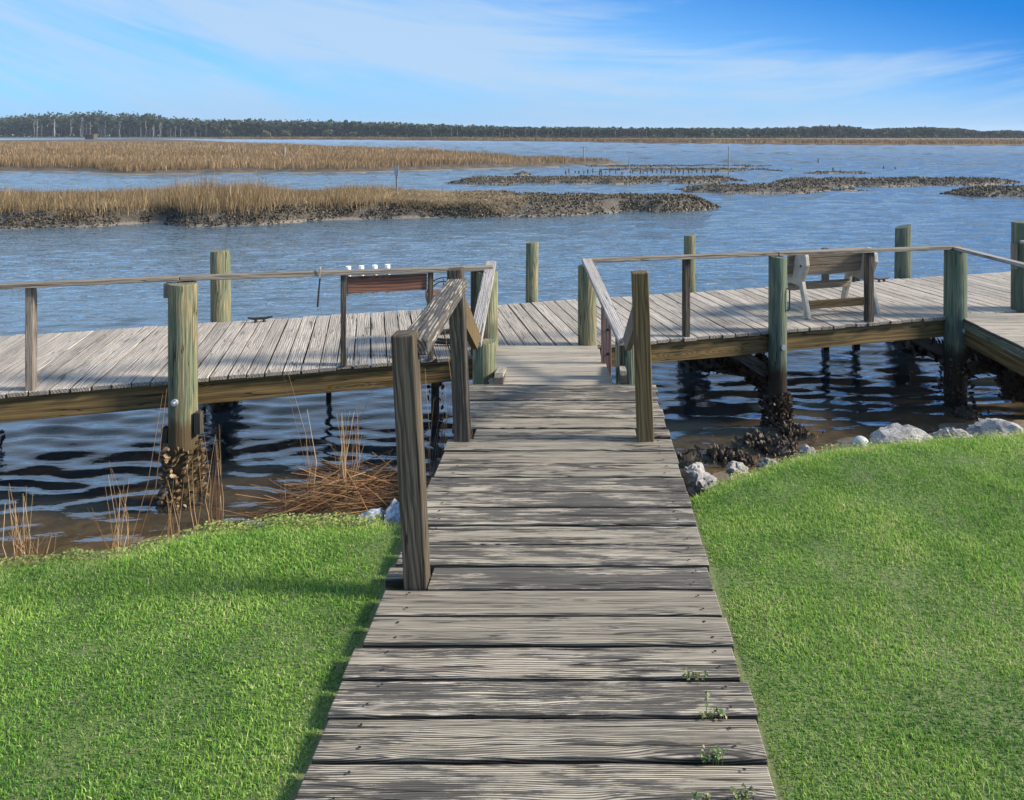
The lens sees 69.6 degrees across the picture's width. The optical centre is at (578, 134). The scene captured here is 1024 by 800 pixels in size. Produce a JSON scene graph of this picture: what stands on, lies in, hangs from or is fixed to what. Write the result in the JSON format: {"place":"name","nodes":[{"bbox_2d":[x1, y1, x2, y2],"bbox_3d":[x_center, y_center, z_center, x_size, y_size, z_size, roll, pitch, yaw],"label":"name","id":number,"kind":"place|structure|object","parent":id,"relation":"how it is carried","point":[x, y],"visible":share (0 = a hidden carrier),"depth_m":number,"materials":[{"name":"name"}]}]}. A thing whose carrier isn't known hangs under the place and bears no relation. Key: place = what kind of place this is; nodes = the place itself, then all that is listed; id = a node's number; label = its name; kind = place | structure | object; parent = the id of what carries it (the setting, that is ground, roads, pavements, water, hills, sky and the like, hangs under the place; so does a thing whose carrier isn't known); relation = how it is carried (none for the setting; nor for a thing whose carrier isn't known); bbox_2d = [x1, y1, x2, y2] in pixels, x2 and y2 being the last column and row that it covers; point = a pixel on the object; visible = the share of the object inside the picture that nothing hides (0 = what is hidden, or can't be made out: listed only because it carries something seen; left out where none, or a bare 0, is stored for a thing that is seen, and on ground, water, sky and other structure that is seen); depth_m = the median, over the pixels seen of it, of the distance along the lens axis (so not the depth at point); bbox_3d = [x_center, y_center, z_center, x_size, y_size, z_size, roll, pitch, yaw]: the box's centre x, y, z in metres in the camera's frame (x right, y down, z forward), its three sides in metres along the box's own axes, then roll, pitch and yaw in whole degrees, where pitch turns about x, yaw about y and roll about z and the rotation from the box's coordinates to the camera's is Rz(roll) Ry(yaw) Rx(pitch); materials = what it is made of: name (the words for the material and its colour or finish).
{"place":"outdoors","nodes":[
{"label":"outdoors","id":0,"kind":"place"},
{"bbox_2d":[0,139,625,174],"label":"broad marsh island","id":1,"kind":"structure","parent":0,"point":[251,170],"depth_m":60.88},
{"bbox_2d":[85,134,97,138],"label":"duck blind","id":2,"kind":"object","parent":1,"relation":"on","point":[90,136],"visible":1,"depth_m":328.75,"materials":[{"name":"grey wood"}]},
{"bbox_2d":[0,140,611,171],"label":"marsh grass","id":3,"kind":"structure","parent":1,"relation":"on","point":[143,155],"depth_m":74.60,"materials":[{"name":"brown plant"}]},
{"bbox_2d":[0,193,715,228],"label":"marsh island","id":4,"kind":"structure","parent":0,"point":[607,206],"depth_m":26.69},
{"bbox_2d":[0,166,529,218],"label":"marsh grass","id":5,"kind":"structure","parent":4,"relation":"on","point":[205,195],"depth_m":26.92,"materials":[{"name":"brown plant"}]},
{"bbox_2d":[0,189,720,228],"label":"oyster shells","id":6,"kind":"object","parent":4,"relation":"on","point":[540,197],"visible":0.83,"depth_m":27.17},
{"bbox_2d":[394,166,398,190],"bbox_3d":[-7.683,2.214,30.949,0.481,1.782,0.179,0,0,-5],"label":"marker post","id":7,"kind":"object","parent":4,"relation":"on","point":[396,171],"visible":0.55,"depth_m":30.94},
{"bbox_2d":[0,138,1023,510],"bbox_3d":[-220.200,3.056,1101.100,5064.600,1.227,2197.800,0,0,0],"label":"water","id":8,"kind":"structure","parent":0,"point":[810,220],"depth_m":19.83,"materials":[{"name":"blue liquid"}]},
{"bbox_2d":[201,249,241,464],"bbox_3d":[-4.073,2.980,8.323,0.445,3.339,0.436,0,0,-43],"label":"mooring pile","id":9,"kind":"object","parent":8,"relation":"in","point":[220,300],"visible":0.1,"depth_m":8.24,"materials":[{"name":"green wood"}]},
{"bbox_2d":[526,241,538,302],"bbox_3d":[-0.589,3.005,9.300,0.419,3.291,0.379,0,0,-23],"label":"mooring pile","id":10,"kind":"object","parent":8,"relation":"in","point":[532,247],"visible":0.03,"depth_m":9.23,"materials":[{"name":"green wood"}]},
{"bbox_2d":[455,176,736,184],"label":"oyster reef","id":11,"kind":"object","parent":8,"relation":"in","point":[618,182],"visible":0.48,"depth_m":45.76},
{"bbox_2d":[678,234,695,414],"bbox_3d":[1.503,3.000,9.907,0.390,3.301,0.391,0,0,-45],"label":"mooring pile","id":12,"kind":"object","parent":8,"relation":"in","point":[690,248],"visible":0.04,"depth_m":9.83,"materials":[{"name":"green wood"}]},
{"bbox_2d":[685,184,830,193],"bbox_3d":[9.850,2.974,39.987,9.900,0.432,4.827,0,0,0],"label":"oyster reef","id":13,"kind":"object","parent":8,"relation":"in","point":[767,191],"visible":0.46,"depth_m":38.58},
{"bbox_2d":[781,178,1012,187],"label":"oyster reef","id":14,"kind":"object","parent":8,"relation":"in","point":[875,185],"visible":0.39,"depth_m":43.80},
{"bbox_2d":[891,224,911,384],"bbox_3d":[4.821,2.990,10.861,0.514,3.320,0.469,0,0,0],"label":"mooring pile","id":15,"kind":"object","parent":8,"relation":"in","point":[902,260],"visible":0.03,"depth_m":10.77,"materials":[{"name":"green wood"}]},
{"bbox_2d":[955,186,1023,196],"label":"oyster reef","id":16,"kind":"object","parent":8,"relation":"in","point":[1009,193],"visible":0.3,"depth_m":36.50},
{"bbox_2d":[0,367,1023,799],"bbox_3d":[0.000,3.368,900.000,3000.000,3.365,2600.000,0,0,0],"label":"ground","id":17,"kind":"structure","parent":0,"point":[60,519],"depth_m":2.73,"materials":[{"name":"green plant"}]},
{"bbox_2d":[2,484,32,565],"bbox_3d":[-2.475,1.834,3.234,0.106,0.588,0.364,0,0,-37],"label":"reed clump","id":18,"kind":"object","parent":17,"relation":"on","point":[15,519],"visible":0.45,"depth_m":3.22,"materials":[{"name":"beige plant"}]},
{"bbox_2d":[9,528,55,563],"bbox_3d":[-2.328,1.803,3.130,0.151,0.402,0.383,0,0,-43],"label":"reed clump","id":19,"kind":"object","parent":17,"relation":"on","point":[26,551],"visible":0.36,"depth_m":3.09,"materials":[{"name":"beige plant"}]},
{"bbox_2d":[87,390,166,554],"bbox_3d":[-2.132,1.722,3.463,0.294,0.957,0.259,0,0,0],"label":"reed clump","id":20,"kind":"object","parent":17,"relation":"on","point":[118,532],"visible":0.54,"depth_m":3.46,"materials":[{"name":"beige plant"}]},
{"bbox_2d":[162,414,210,538],"bbox_3d":[-1.947,1.826,3.644,0.214,0.870,0.302,0,0,-34],"label":"reed clump","id":21,"kind":"object","parent":17,"relation":"on","point":[169,523],"visible":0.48,"depth_m":3.65,"materials":[{"name":"brown plant"}]},
{"bbox_2d":[205,431,223,530],"bbox_3d":[-1.815,1.832,3.644,0.078,0.796,0.263,0,0,-24],"label":"reed clump","id":22,"kind":"object","parent":17,"relation":"on","point":[218,464],"visible":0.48,"depth_m":3.61,"materials":[{"name":"brown plant"}]},
{"bbox_2d":[279,368,318,520],"bbox_3d":[-1.452,1.688,3.815,0.189,0.927,0.301,0,0,-25],"label":"reed clump","id":23,"kind":"object","parent":17,"relation":"on","point":[313,475],"visible":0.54,"depth_m":3.85,"materials":[{"name":"brown plant"}]},
{"bbox_2d":[212,443,434,529],"bbox_3d":[-1.373,2.235,4.169,1.502,1.187,1.590,0,0,-15],"label":"dead reed heap","id":24,"kind":"object","parent":17,"relation":"on","point":[324,495],"visible":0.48,"depth_m":3.78,"materials":[{"name":"brown plant"}]},
{"bbox_2d":[331,375,380,508],"bbox_3d":[-1.202,1.642,3.858,0.265,0.694,0.280,0,0,0],"label":"reed clump","id":25,"kind":"object","parent":17,"relation":"on","point":[344,476],"visible":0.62,"depth_m":3.83,"materials":[{"name":"brown plant"}]},
{"bbox_2d":[356,508,384,522],"bbox_3d":[-1.002,1.853,3.494,0.179,0.135,0.183,0,0,0],"label":"boulder","id":26,"kind":"object","parent":17,"relation":"on","point":[377,511],"visible":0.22,"depth_m":3.49,"materials":[{"name":"grey stone"}]},
{"bbox_2d":[384,499,399,523],"bbox_3d":[-0.881,1.865,3.496,0.128,0.217,0.190,0,0,0],"label":"boulder","id":27,"kind":"object","parent":17,"relation":"on","point":[392,511],"visible":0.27,"depth_m":3.47,"materials":[{"name":"grey stone"}]},
{"bbox_2d":[423,327,472,478],"bbox_3d":[-0.767,1.686,4.150,0.231,1.161,0.314,0,0,-31],"label":"reed clump","id":28,"kind":"object","parent":17,"relation":"on","point":[444,428],"visible":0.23,"depth_m":4.18,"materials":[{"name":"brown plant"}]},
{"bbox_2d":[0,245,1016,512],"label":"dock","id":29,"kind":"object","parent":17,"relation":"on","point":[186,361],"visible":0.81,"depth_m":7.52,"materials":[{"name":"weathered grey wood"},{"name":"greenish treated timber"}]},
{"bbox_2d":[247,316,272,322],"bbox_3d":[-3.571,2.069,8.210,0.263,0.066,0.042,0,0,-16],"label":"cleat","id":30,"kind":"object","parent":29,"relation":"on","point":[255,319],"visible":1,"depth_m":8.20,"materials":[{"name":"metal"}]},
{"bbox_2d":[317,266,320,306],"bbox_3d":[-2.343,1.374,6.607,0.037,0.353,0.131,0,0,-16],"label":"hanging strap","id":31,"kind":"object","parent":29,"relation":"hanging from","point":[319,286],"visible":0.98,"depth_m":6.59,"materials":[{"name":"white fabric"}]},
{"bbox_2d":[346,264,426,295],"bbox_3d":[-1.789,1.350,6.829,0.729,0.270,0.105,0,0,-16],"label":"rod holder","id":32,"kind":"object","parent":29,"relation":"attached to","point":[373,284],"visible":1,"depth_m":6.78,"materials":[{"name":"brown wood"}]},
{"bbox_2d":[425,277,446,304],"bbox_3d":[-1.372,1.772,7.430,0.340,0.655,0.300,0,0,-16],"label":"wire basket","id":33,"kind":"object","parent":29,"relation":"on","point":[435,291],"visible":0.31,"depth_m":7.39,"materials":[{"name":"grey metal"}]},
{"bbox_2d":[434,329,467,343],"bbox_3d":[-1.293,2.061,7.504,0.531,0.071,0.488,0,0,0],"label":"coiled hose","id":34,"kind":"object","parent":29,"relation":"on","point":[443,341],"visible":0.2,"depth_m":7.30,"materials":[{"name":"black rubber"}]},
{"bbox_2d":[468,258,634,384],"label":"ramp","id":35,"kind":"structure","parent":29,"relation":"attached to","point":[548,365],"depth_m":6.00,"materials":[{"name":"wood"}]},
{"bbox_2d":[787,247,879,319],"bbox_3d":[2.976,1.722,8.784,1.124,0.755,0.706,0,0,-16],"label":"bench","id":36,"kind":"object","parent":29,"relation":"on","point":[800,268],"visible":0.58,"depth_m":8.69,"materials":[{"name":"grey wood"}]},
{"bbox_2d":[821,248,859,392],"bbox_3d":[3.769,2.833,10.521,0.617,2.435,0.108,0,0,-16],"label":"dock ladder","id":37,"kind":"object","parent":29,"relation":"attached to","point":[825,384],"visible":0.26,"depth_m":10.49,"materials":[{"name":"grey metal"}]},
{"bbox_2d":[874,277,889,281],"bbox_3d":[4.336,2.069,10.474,0.263,0.066,0.042,0,0,-16],"label":"cleat","id":38,"kind":"object","parent":29,"relation":"on","point":[883,279],"visible":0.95,"depth_m":10.47,"materials":[{"name":"metal"}]},
{"bbox_2d":[0,428,1023,575],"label":"ground cover","id":39,"kind":"object","parent":17,"relation":"on","point":[346,517],"visible":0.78,"depth_m":3.22,"materials":[{"name":"green plant"}]},
{"bbox_2d":[295,267,776,799],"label":"boardwalk","id":40,"kind":"structure","parent":17,"relation":"on","point":[553,625],"depth_m":2.48,"materials":[{"name":"wood"}]},
{"bbox_2d":[682,667,707,681],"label":"weed","id":41,"kind":"object","parent":40,"relation":"on","point":[687,674],"visible":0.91,"depth_m":2.22,"materials":[{"name":"green plant"}]},
{"bbox_2d":[691,790,711,799],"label":"weed","id":42,"kind":"object","parent":40,"relation":"on","point":[706,796],"visible":1,"depth_m":1.81,"materials":[{"name":"green plant"}]},
{"bbox_2d":[696,689,726,720],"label":"weed","id":43,"kind":"object","parent":40,"relation":"on","point":[721,713],"visible":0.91,"depth_m":2.07,"materials":[{"name":"green plant"}]},
{"bbox_2d":[700,745,727,765],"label":"weed","id":44,"kind":"object","parent":40,"relation":"on","point":[713,753],"visible":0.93,"depth_m":1.93,"materials":[{"name":"green plant"}]},
{"bbox_2d":[729,783,756,799],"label":"weed","id":45,"kind":"object","parent":40,"relation":"on","point":[743,796],"visible":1,"depth_m":1.81,"materials":[{"name":"green plant"}]},
{"bbox_2d":[676,449,714,470],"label":"oyster clump","id":46,"kind":"object","parent":17,"relation":"on","point":[686,460],"visible":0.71,"depth_m":6.92,"materials":[{"name":"grey stone"}]},
{"bbox_2d":[690,444,704,450],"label":"oyster clump","id":47,"kind":"object","parent":17,"relation":"on","point":[696,447],"visible":0.62,"depth_m":7.35,"materials":[{"name":"grey stone"}]},
{"bbox_2d":[680,462,716,498],"bbox_3d":[0.634,1.836,3.852,0.191,0.186,0.248,0,0,0],"label":"boulder","id":48,"kind":"object","parent":17,"relation":"on","point":[695,476],"visible":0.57,"depth_m":3.80,"materials":[{"name":"grey stone"}]},
{"bbox_2d":[694,442,728,462],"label":"oyster clump","id":49,"kind":"object","parent":17,"relation":"on","point":[711,452],"visible":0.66,"depth_m":7.02,"materials":[{"name":"grey stone"}]},
{"bbox_2d":[703,446,756,467],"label":"oyster clump","id":50,"kind":"object","parent":17,"relation":"on","point":[733,454],"visible":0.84,"depth_m":6.87,"materials":[{"name":"grey stone"}]},
{"bbox_2d":[725,461,748,478],"bbox_3d":[0.918,1.949,4.256,0.131,0.099,0.203,0,0,0],"label":"boulder","id":51,"kind":"object","parent":17,"relation":"on","point":[731,466],"visible":0.58,"depth_m":4.22,"materials":[{"name":"grey stone"}]},
{"bbox_2d":[731,428,774,453],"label":"oyster clump","id":52,"kind":"object","parent":17,"relation":"on","point":[749,439],"visible":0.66,"depth_m":7.36,"materials":[{"name":"grey stone"}]},
{"bbox_2d":[757,457,777,470],"bbox_3d":[1.062,1.835,4.055,0.120,0.088,0.127,0,0,-31],"label":"boulder","id":53,"kind":"object","parent":17,"relation":"on","point":[763,461],"visible":0.4,"depth_m":4.04,"materials":[{"name":"grey stone"}]},
{"bbox_2d":[753,434,799,460],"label":"oyster clump","id":54,"kind":"object","parent":17,"relation":"on","point":[776,445],"visible":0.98,"depth_m":7.12,"materials":[{"name":"grey stone"}]},
{"bbox_2d":[760,421,823,442],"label":"oyster clump","id":55,"kind":"object","parent":17,"relation":"on","point":[794,431],"visible":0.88,"depth_m":7.51,"materials":[{"name":"grey stone"}]},
{"bbox_2d":[799,444,815,456],"bbox_3d":[1.320,1.835,4.219,0.092,0.101,0.103,0,0,13],"label":"boulder","id":56,"kind":"object","parent":17,"relation":"on","point":[803,448],"visible":0.39,"depth_m":4.20,"materials":[{"name":"grey stone"}]},
{"bbox_2d":[852,436,868,448],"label":"boulder","id":57,"kind":"object","parent":17,"relation":"on","point":[860,439],"visible":0.47,"depth_m":4.34,"materials":[{"name":"stone"}]},
{"bbox_2d":[869,423,932,445],"bbox_3d":[1.999,1.904,4.503,0.406,0.201,0.401,0,0,0],"label":"boulder","id":58,"kind":"object","parent":17,"relation":"on","point":[896,431],"visible":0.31,"depth_m":4.48,"materials":[{"name":"grey stone"}]},
{"bbox_2d":[929,427,973,439],"bbox_3d":[2.350,1.948,4.607,0.260,0.221,0.277,0,0,0],"label":"boulder","id":59,"kind":"object","parent":17,"relation":"on","point":[947,430],"visible":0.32,"depth_m":4.59,"materials":[{"name":"grey stone"}]},
{"bbox_2d":[947,404,989,421],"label":"oyster clump","id":60,"kind":"object","parent":17,"relation":"on","point":[968,413],"visible":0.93,"depth_m":8.03,"materials":[{"name":"grey stone"}]},
{"bbox_2d":[953,221,1023,402],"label":"side pier","id":61,"kind":"structure","parent":17,"relation":"on","point":[994,343],"depth_m":8.16,"materials":[{"name":"grey wood"}]},
{"bbox_2d":[966,418,1023,437],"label":"boulder","id":62,"kind":"object","parent":17,"relation":"on","point":[989,425],"visible":0.49,"depth_m":4.77,"materials":[{"name":"grey stone"}]},
{"bbox_2d":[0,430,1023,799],"bbox_3d":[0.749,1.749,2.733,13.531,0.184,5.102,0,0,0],"label":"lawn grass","id":63,"kind":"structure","parent":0,"point":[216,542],"depth_m":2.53,"materials":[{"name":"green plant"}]},
{"bbox_2d":[0,136,1023,145],"bbox_3d":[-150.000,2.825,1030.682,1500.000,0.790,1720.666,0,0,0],"label":"shore","id":64,"kind":"structure","parent":0,"point":[828,143],"depth_m":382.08,"materials":[{"name":"brown plant"}]},
{"bbox_2d":[219,129,231,136],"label":"bushy tree","id":65,"kind":"object","parent":64,"relation":"on","point":[227,131],"visible":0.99,"depth_m":652.19,"materials":[{"name":"green plant"}]},
{"bbox_2d":[261,130,270,136],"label":"bushy tree","id":66,"kind":"object","parent":64,"relation":"on","point":[266,133],"visible":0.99,"depth_m":642.96,"materials":[{"name":"green plant"}]},
{"bbox_2d":[281,130,290,135],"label":"bushy tree","id":67,"kind":"object","parent":64,"relation":"on","point":[285,132],"visible":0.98,"depth_m":638.13,"materials":[{"name":"green plant"}]},
{"bbox_2d":[321,129,332,134],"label":"bushy tree","id":68,"kind":"object","parent":64,"relation":"on","point":[328,131],"visible":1,"depth_m":628.34,"materials":[{"name":"green plant"}]},
{"bbox_2d":[0,110,1023,137],"bbox_3d":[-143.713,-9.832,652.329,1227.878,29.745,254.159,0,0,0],"label":"wood","id":69,"kind":"object","parent":64,"relation":"on","point":[20,126],"visible":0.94,"depth_m":633.69,"materials":[{"name":"green plant"}]},
{"bbox_2d":[834,128,844,137],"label":"bushy tree","id":70,"kind":"object","parent":64,"relation":"on","point":[840,132],"visible":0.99,"depth_m":549.98,"materials":[{"name":"green plant"}]},
{"bbox_2d":[901,129,909,137],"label":"bushy tree","id":71,"kind":"object","parent":64,"relation":"on","point":[905,132],"visible":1,"depth_m":542.81,"materials":[{"name":"green plant"}]},
{"bbox_2d":[970,131,979,137],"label":"bushy tree","id":72,"kind":"object","parent":64,"relation":"on","point":[976,134],"visible":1,"depth_m":535.56,"materials":[{"name":"green plant"}]},
{"bbox_2d":[0,0,1023,135],"label":"sky","id":73,"kind":"structure","parent":0,"point":[872,64],"materials":[{"name":"blue"}]},
{"bbox_2d":[590,165,755,167],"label":"oyster reef","id":74,"kind":"object","parent":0,"point":[667,166],"visible":0.27,"depth_m":69.83},
{"bbox_2d":[445,164,1023,196],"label":"oyster shells","id":75,"kind":"object","parent":74,"relation":"on","point":[979,188],"visible":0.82,"depth_m":45.58},
{"bbox_2d":[609,168,768,171],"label":"oyster reef","id":76,"kind":"object","parent":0,"point":[699,169],"visible":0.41,"depth_m":62.67},
{"bbox_2d":[811,172,866,173],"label":"oyster reef","id":77,"kind":"object","parent":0,"point":[834,172],"visible":0.23,"depth_m":57.63}
]}

